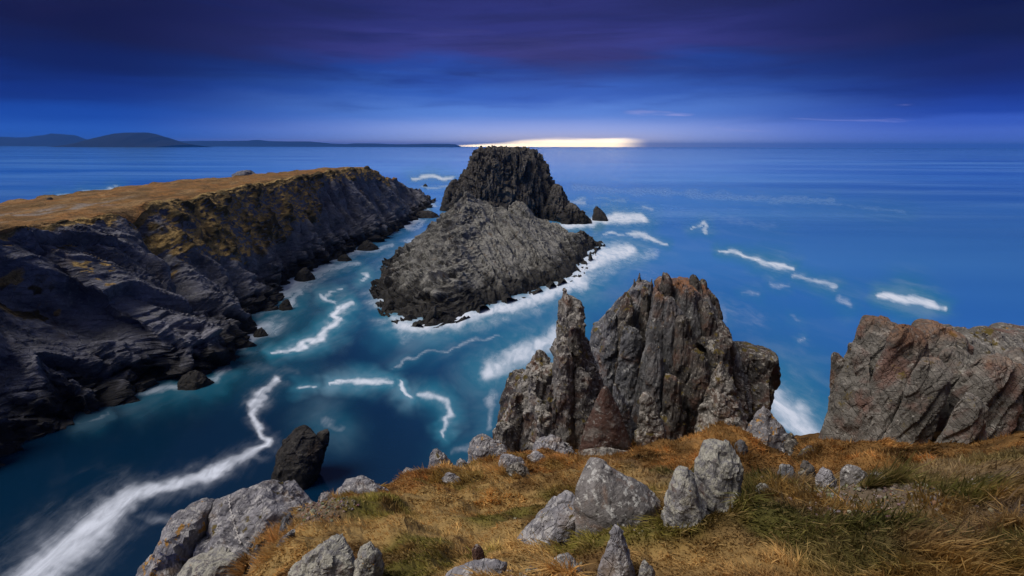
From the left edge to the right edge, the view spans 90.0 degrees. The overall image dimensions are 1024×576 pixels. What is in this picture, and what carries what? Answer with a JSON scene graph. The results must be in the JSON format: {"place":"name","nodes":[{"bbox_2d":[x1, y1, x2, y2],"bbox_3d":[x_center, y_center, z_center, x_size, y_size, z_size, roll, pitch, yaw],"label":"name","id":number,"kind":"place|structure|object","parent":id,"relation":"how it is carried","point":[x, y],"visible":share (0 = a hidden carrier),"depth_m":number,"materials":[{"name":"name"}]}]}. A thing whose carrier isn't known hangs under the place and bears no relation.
{"place":"outdoors","nodes":[
{"label":"outdoors","id":0,"kind":"place"},
{"bbox_2d":[0,133,86,145],"bbox_3d":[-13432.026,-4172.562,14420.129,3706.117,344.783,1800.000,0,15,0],"label":"hills","id":1,"kind":"structure","parent":0,"point":[51,139],"depth_m":13915.71,"materials":[{"name":"blue"}]},
{"bbox_2d":[51,132,208,146],"bbox_3d":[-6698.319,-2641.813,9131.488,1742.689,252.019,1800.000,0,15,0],"label":"island hill","id":2,"kind":"structure","parent":0,"point":[143,139],"depth_m":8635.45,"materials":[{"name":"blue"}]},
{"bbox_2d":[0,166,435,466],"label":"headland","id":3,"kind":"structure","parent":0,"point":[116,296],"depth_m":73.13,"materials":[{"name":"grey stone"}]},
{"bbox_2d":[232,170,253,176],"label":"knoll rock","id":4,"kind":"object","parent":3,"relation":"on","point":[246,172],"visible":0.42,"depth_m":152.87,"materials":[{"name":"grey stone"}]},
{"bbox_2d":[180,140,460,146],"bbox_3d":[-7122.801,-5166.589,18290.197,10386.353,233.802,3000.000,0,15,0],"label":"coast","id":5,"kind":"structure","parent":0,"point":[256,143],"depth_m":17357.55},
{"bbox_2d":[0,146,1023,575],"bbox_3d":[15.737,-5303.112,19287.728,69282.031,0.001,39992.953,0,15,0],"label":"sea","id":6,"kind":"structure","parent":0,"point":[800,260],"depth_m":101.50,"materials":[{"name":"liquid"}]},
{"bbox_2d":[177,370,214,390],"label":"shore rock","id":7,"kind":"object","parent":6,"relation":"in","point":[193,380],"visible":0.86,"depth_m":65.63,"materials":[{"name":"grey stone"}]},
{"bbox_2d":[253,327,267,337],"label":"shore rock","id":8,"kind":"object","parent":6,"relation":"in","point":[260,332],"visible":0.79,"depth_m":83.44,"materials":[{"name":"grey stone"}]},
{"bbox_2d":[279,299,292,310],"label":"shore rock","id":9,"kind":"object","parent":6,"relation":"in","point":[285,305],"visible":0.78,"depth_m":96.89,"materials":[{"name":"grey stone"}]},
{"bbox_2d":[271,425,323,489],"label":"inlet rock","id":10,"kind":"object","parent":6,"relation":"in","point":[299,459],"visible":0.97,"depth_m":46.11,"materials":[{"name":"grey stone"}]},
{"bbox_2d":[317,429,329,466],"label":"inlet rock","id":11,"kind":"object","parent":10,"relation":"on","point":[323,435],"visible":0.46,"depth_m":47.15,"materials":[{"name":"grey stone"}]},
{"bbox_2d":[294,268,314,281],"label":"shore rock","id":12,"kind":"object","parent":6,"relation":"in","point":[304,274],"visible":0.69,"depth_m":117.85,"materials":[{"name":"grey stone"}]},
{"bbox_2d":[337,254,351,261],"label":"shore rock","id":13,"kind":"object","parent":6,"relation":"in","point":[344,258],"visible":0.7,"depth_m":138.20,"materials":[{"name":"grey stone"}]},
{"bbox_2d":[357,240,378,250],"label":"shore rock","id":14,"kind":"object","parent":6,"relation":"in","point":[367,245],"visible":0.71,"depth_m":152.66,"materials":[{"name":"grey stone"}]},
{"bbox_2d":[379,269,394,284],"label":"shore rock","id":15,"kind":"object","parent":6,"relation":"in","point":[388,272],"visible":0.23,"depth_m":110.09,"materials":[{"name":"grey stone"}]},
{"bbox_2d":[381,299,395,311],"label":"shore rock","id":16,"kind":"object","parent":6,"relation":"in","point":[388,304],"visible":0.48,"depth_m":96.31,"materials":[{"name":"grey stone"}]},
{"bbox_2d":[416,210,438,217],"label":"shore rock","id":17,"kind":"object","parent":6,"relation":"in","point":[425,214],"visible":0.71,"depth_m":222.63,"materials":[{"name":"grey stone"}]},
{"bbox_2d":[424,306,436,324],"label":"shore rock","id":18,"kind":"object","parent":6,"relation":"in","point":[431,314],"visible":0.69,"depth_m":89.61,"materials":[{"name":"grey stone"}]},
{"bbox_2d":[440,190,453,210],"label":"shore rock","id":19,"kind":"object","parent":6,"relation":"in","point":[447,198],"visible":0.61,"depth_m":244.30,"materials":[{"name":"grey stone"}]},
{"bbox_2d":[442,179,457,198],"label":"shore rock","id":20,"kind":"object","parent":6,"relation":"in","point":[451,186],"visible":0.27,"depth_m":253.70,"materials":[{"name":"grey stone"}]},
{"bbox_2d":[369,191,604,327],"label":"islet","id":21,"kind":"object","parent":6,"relation":"in","point":[467,252],"visible":0.98,"depth_m":114.30,"materials":[{"name":"grey stone"}]},
{"bbox_2d":[448,145,554,220],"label":"sea stack","id":22,"kind":"object","parent":6,"relation":"in","point":[505,177],"visible":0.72,"depth_m":214.27,"materials":[{"name":"grey stone"}]},
{"bbox_2d":[547,184,569,221],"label":"stack shoulder","id":23,"kind":"object","parent":6,"relation":"in","point":[558,200],"visible":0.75,"depth_m":213.42},
{"bbox_2d":[556,202,591,224],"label":"stack shoulder","id":24,"kind":"object","parent":6,"relation":"in","point":[571,213],"visible":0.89,"depth_m":206.20},
{"bbox_2d":[577,230,597,246],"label":"shore rock","id":25,"kind":"object","parent":6,"relation":"in","point":[589,238],"visible":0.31,"depth_m":159.75,"materials":[{"name":"grey stone"}]},
{"bbox_2d":[592,206,607,220],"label":"shore rock","id":26,"kind":"object","parent":6,"relation":"in","point":[599,214],"visible":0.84,"depth_m":214.66,"materials":[{"name":"grey stone"}]},
{"bbox_2d":[0,0,1023,147],"label":"sky","id":27,"kind":"structure","parent":0,"point":[463,73],"materials":[{"name":"blue"}]},
{"bbox_2d":[220,421,1023,575],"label":"hillside","id":28,"kind":"structure","parent":0,"point":[407,526],"depth_m":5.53,"materials":[{"name":"brown plant"}]},
{"bbox_2d":[136,498,214,575],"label":"outcrop slab","id":29,"kind":"structure","parent":28,"relation":"on","point":[183,532],"depth_m":5.99,"materials":[{"name":"grey stone"}]},
{"bbox_2d":[177,547,244,575],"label":"outcrop block","id":30,"kind":"structure","parent":28,"relation":"on","point":[212,562],"depth_m":5.43,"materials":[{"name":"grey stone"}]},
{"bbox_2d":[193,479,304,573],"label":"outcrop block","id":31,"kind":"structure","parent":28,"relation":"on","point":[237,519],"depth_m":6.13,"materials":[{"name":"stone"}]},
{"bbox_2d":[276,529,294,547],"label":"outcrop slab","id":32,"kind":"structure","parent":28,"relation":"on","point":[291,533],"depth_m":5.25,"materials":[{"name":"stone"}]},
{"bbox_2d":[279,513,294,535],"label":"outcrop block","id":33,"kind":"structure","parent":28,"relation":"on","point":[286,518],"depth_m":5.76,"materials":[{"name":"stone"}]},
{"bbox_2d":[281,479,313,504],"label":"outcrop block","id":34,"kind":"structure","parent":28,"relation":"on","point":[296,490],"depth_m":6.92,"materials":[{"name":"grey stone"}]},
{"bbox_2d":[288,533,354,575],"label":"boulder","id":35,"kind":"object","parent":28,"relation":"on","point":[333,555],"visible":0.94,"depth_m":3.60,"materials":[{"name":"grey stone"}]},
{"bbox_2d":[318,492,331,500],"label":"brink rock","id":36,"kind":"object","parent":28,"relation":"on","point":[322,496],"visible":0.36,"depth_m":7.66,"materials":[{"name":"grey stone"}]},
{"bbox_2d":[335,475,387,493],"bbox_3d":[-2.368,3.460,8.198,0.823,0.873,0.861,-14,21,-42],"label":"brink rock","id":37,"kind":"object","parent":28,"relation":"on","point":[365,484],"visible":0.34,"depth_m":8.06,"materials":[{"name":"grey stone"}]},
{"bbox_2d":[353,541,383,575],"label":"boulder","id":38,"kind":"object","parent":28,"relation":"on","point":[368,561],"visible":0.99,"depth_m":3.58,"materials":[{"name":"grey stone"}]},
{"bbox_2d":[427,448,452,468],"bbox_3d":[-1.554,4.008,11.055,0.610,1.164,0.543,11,19,33],"label":"brink rock","id":39,"kind":"object","parent":28,"relation":"on","point":[436,455],"visible":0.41,"depth_m":10.86,"materials":[{"name":"grey stone"}]},
{"bbox_2d":[441,472,461,482],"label":"brink rock","id":40,"kind":"object","parent":28,"relation":"on","point":[449,476],"visible":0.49,"depth_m":8.85,"materials":[{"name":"grey stone"}]},
{"bbox_2d":[456,458,466,466],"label":"brink rock","id":41,"kind":"object","parent":28,"relation":"on","point":[460,460],"visible":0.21,"depth_m":11.28,"materials":[{"name":"grey stone"}]},
{"bbox_2d":[445,558,507,575],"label":"boulder","id":42,"kind":"object","parent":28,"relation":"on","point":[493,564],"visible":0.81,"depth_m":3.22,"materials":[{"name":"grey stone"}]},
{"bbox_2d":[472,544,484,559],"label":"boulder","id":43,"kind":"object","parent":28,"relation":"on","point":[477,550],"visible":0.73,"depth_m":3.61,"materials":[{"name":"brown stone"}]},
{"bbox_2d":[467,433,507,462],"bbox_3d":[-0.533,4.228,12.097,1.120,1.624,1.045,-12,20,-38],"label":"brink rock","id":44,"kind":"object","parent":28,"relation":"on","point":[481,445],"visible":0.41,"depth_m":11.82,"materials":[{"name":"grey stone"}]},
{"bbox_2d":[497,368,524,421],"bbox_3d":[-0.013,4.740,18.905,1.427,3.689,1.664,12,19,36],"label":"rock flank","id":45,"kind":"object","parent":28,"relation":"on","point":[514,376],"visible":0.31,"depth_m":18.29,"materials":[{"name":"grey stone"}]},
{"bbox_2d":[498,453,523,467],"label":"brink rock","id":46,"kind":"object","parent":28,"relation":"on","point":[507,460],"visible":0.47,"depth_m":9.97,"materials":[{"name":"grey stone"}]},
{"bbox_2d":[506,462,529,477],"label":"brink rock","id":47,"kind":"object","parent":28,"relation":"on","point":[519,468],"visible":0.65,"depth_m":9.66,"materials":[{"name":"grey stone"}]},
{"bbox_2d":[492,349,558,452],"bbox_3d":[0.816,5.493,16.181,3.889,6.979,3.181,-12,19,-37],"label":"rock flank","id":48,"kind":"object","parent":28,"relation":"on","point":[527,420],"visible":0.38,"depth_m":14.81,"materials":[{"name":"grey stone"}]},
{"bbox_2d":[526,450,543,462],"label":"brink rock","id":49,"kind":"object","parent":28,"relation":"on","point":[533,456],"visible":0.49,"depth_m":11.16,"materials":[{"name":"grey stone"}]},
{"bbox_2d":[517,490,574,549],"bbox_3d":[0.339,2.282,4.686,0.535,0.844,0.568,10,18,31],"label":"boulder","id":50,"kind":"object","parent":28,"relation":"on","point":[555,518],"visible":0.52,"depth_m":4.52,"materials":[{"name":"grey stone"}]},
{"bbox_2d":[532,434,576,455],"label":"rubble block","id":51,"kind":"structure","parent":28,"relation":"on","point":[554,442],"depth_m":13.66,"materials":[{"name":"grey stone"}]},
{"bbox_2d":[552,552,581,575],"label":"boulder","id":52,"kind":"object","parent":28,"relation":"on","point":[570,558],"visible":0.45,"depth_m":3.26,"materials":[{"name":"grey stone"}]},
{"bbox_2d":[541,288,603,450],"bbox_3d":[1.854,3.466,15.572,2.602,7.097,2.418,-13,20,-39],"label":"rock spire","id":53,"kind":"object","parent":28,"relation":"on","point":[571,374],"visible":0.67,"depth_m":14.41,"materials":[{"name":"grey stone"}]},
{"bbox_2d":[579,447,625,455],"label":"brink rock","id":54,"kind":"object","parent":28,"relation":"on","point":[601,451],"visible":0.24,"depth_m":13.13,"materials":[{"name":"grey stone"}]},
{"bbox_2d":[578,386,632,452],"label":"leaning slab","id":55,"kind":"structure","parent":28,"relation":"on","point":[605,426],"depth_m":13.52,"materials":[{"name":"brown stone"}]},
{"bbox_2d":[597,524,634,575],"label":"boulder","id":56,"kind":"object","parent":28,"relation":"on","point":[616,560],"visible":1,"depth_m":3.26,"materials":[{"name":"grey stone"}]},
{"bbox_2d":[573,457,661,537],"bbox_3d":[0.918,2.062,4.582,0.681,1.116,0.728,11,19,35],"label":"boulder","id":57,"kind":"object","parent":28,"relation":"on","point":[607,495],"visible":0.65,"depth_m":4.34,"materials":[{"name":"grey stone"}]},
{"bbox_2d":[589,280,652,415],"bbox_3d":[4.292,4.079,19.326,3.029,8.981,3.088,0,15,0],"label":"rock slab","id":58,"kind":"object","parent":28,"relation":"on","point":[617,341],"visible":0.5,"depth_m":17.69,"materials":[{"name":"stone"}]},
{"bbox_2d":[613,384,635,441],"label":"leaning slab","id":59,"kind":"structure","parent":28,"relation":"on","point":[624,409],"depth_m":14.04,"materials":[{"name":"stone"}]},
{"bbox_2d":[638,560,654,575],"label":"boulder","id":60,"kind":"object","parent":28,"relation":"on","point":[646,569],"visible":1,"depth_m":3.15,"materials":[{"name":"grey stone"}]},
{"bbox_2d":[634,391,666,446],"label":"leaning slab","id":61,"kind":"structure","parent":28,"relation":"on","point":[650,425],"depth_m":13.66,"materials":[{"name":"grey stone"}]},
{"bbox_2d":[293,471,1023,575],"bbox_3d":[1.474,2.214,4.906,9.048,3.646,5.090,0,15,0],"label":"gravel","id":62,"kind":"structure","parent":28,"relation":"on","point":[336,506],"depth_m":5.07,"materials":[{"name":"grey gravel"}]},
{"bbox_2d":[661,466,709,527],"bbox_3d":[1.405,1.842,4.074,0.421,0.947,0.396,-9,18,-31],"label":"boulder","id":63,"kind":"object","parent":28,"relation":"on","point":[685,502],"visible":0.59,"depth_m":3.90,"materials":[{"name":"grey stone"}]},
{"bbox_2d":[631,272,752,440],"bbox_3d":[6.654,3.951,17.633,5.956,9.387,5.126,0,15,0],"label":"rock pinnacle","id":64,"kind":"object","parent":28,"relation":"on","point":[674,379],"visible":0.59,"depth_m":15.53,"materials":[{"name":"grey stone"}]},
{"bbox_2d":[694,439,743,512],"bbox_3d":[1.742,1.875,4.391,0.503,1.286,0.508,-11,19,-36],"label":"boulder","id":65,"kind":"object","parent":28,"relation":"on","point":[718,470],"visible":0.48,"depth_m":4.15,"materials":[{"name":"grey stone"}]},
{"bbox_2d":[694,361,747,432],"bbox_3d":[6.122,3.600,14.604,1.672,3.186,1.400,-11,19,-34],"label":"rock pyramid","id":66,"kind":"object","parent":28,"relation":"on","point":[721,402],"visible":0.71,"depth_m":14.22,"materials":[{"name":"grey stone"}]},
{"bbox_2d":[696,318,750,426],"bbox_3d":[6.710,3.563,16.605,2.784,5.377,2.495,0,15,0],"label":"rock buttress","id":67,"kind":"object","parent":28,"relation":"on","point":[717,347],"visible":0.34,"depth_m":15.48,"materials":[{"name":"grey stone"}]},
{"bbox_2d":[734,439,747,453],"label":"hollow stone","id":68,"kind":"object","parent":28,"relation":"on","point":[743,448],"visible":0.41,"depth_m":7.93,"materials":[{"name":"stone"}]},
{"bbox_2d":[733,341,780,420],"bbox_3d":[8.147,5.077,17.787,3.221,6.529,3.477,0,15,0],"label":"rock buttress","id":69,"kind":"object","parent":28,"relation":"on","point":[760,366],"visible":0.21,"depth_m":16.41,"materials":[{"name":"grey stone"}]},
{"bbox_2d":[756,483,770,493],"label":"hollow stone","id":70,"kind":"object","parent":28,"relation":"on","point":[765,485],"visible":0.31,"depth_m":4.42,"materials":[{"name":"grey stone"}]},
{"bbox_2d":[745,406,788,452],"bbox_3d":[6.559,3.795,13.042,1.290,1.714,1.043,-10,18,-31],"label":"rock pyramid","id":71,"kind":"object","parent":28,"relation":"on","point":[766,425],"visible":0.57,"depth_m":12.75,"materials":[{"name":"grey stone"}]},
{"bbox_2d":[777,463,794,477],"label":"hollow stone","id":72,"kind":"object","parent":28,"relation":"on","point":[786,468],"visible":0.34,"depth_m":6.39,"materials":[{"name":"stone"}]},
{"bbox_2d":[784,432,797,454],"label":"ridge rock","id":73,"kind":"object","parent":28,"relation":"on","point":[790,442],"visible":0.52,"depth_m":12.66,"materials":[{"name":"grey stone"}]},
{"bbox_2d":[797,445,815,456],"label":"hollow stone","id":74,"kind":"object","parent":28,"relation":"on","point":[803,450],"visible":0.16,"depth_m":11.59,"materials":[{"name":"grey stone"}]},
{"bbox_2d":[798,460,815,478],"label":"rock","id":75,"kind":"object","parent":28,"relation":"on","point":[805,464],"visible":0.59,"depth_m":6.38,"materials":[{"name":"grey stone"}]},
{"bbox_2d":[815,467,836,487],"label":"rock","id":76,"kind":"object","parent":28,"relation":"on","point":[825,474],"visible":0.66,"depth_m":5.94,"materials":[{"name":"grey stone"}]},
{"bbox_2d":[840,464,867,484],"bbox_3d":[4.048,2.272,5.986,0.386,0.397,0.370,11,19,34],"label":"hollow stone","id":77,"kind":"object","parent":28,"relation":"on","point":[851,473],"visible":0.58,"depth_m":5.92,"materials":[{"name":"grey stone"}]},
{"bbox_2d":[819,315,1023,444],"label":"rock crag","id":78,"kind":"structure","parent":28,"relation":"on","point":[920,380],"depth_m":13.58,"materials":[{"name":"grey stone"}]},
{"bbox_2d":[828,352,844,408],"bbox_3d":[10.024,3.121,15.619,0.837,2.526,0.753,-14,21,-41],"label":"rock thumb","id":79,"kind":"object","parent":78,"relation":"on","point":[837,362],"visible":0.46,"depth_m":15.30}
]}

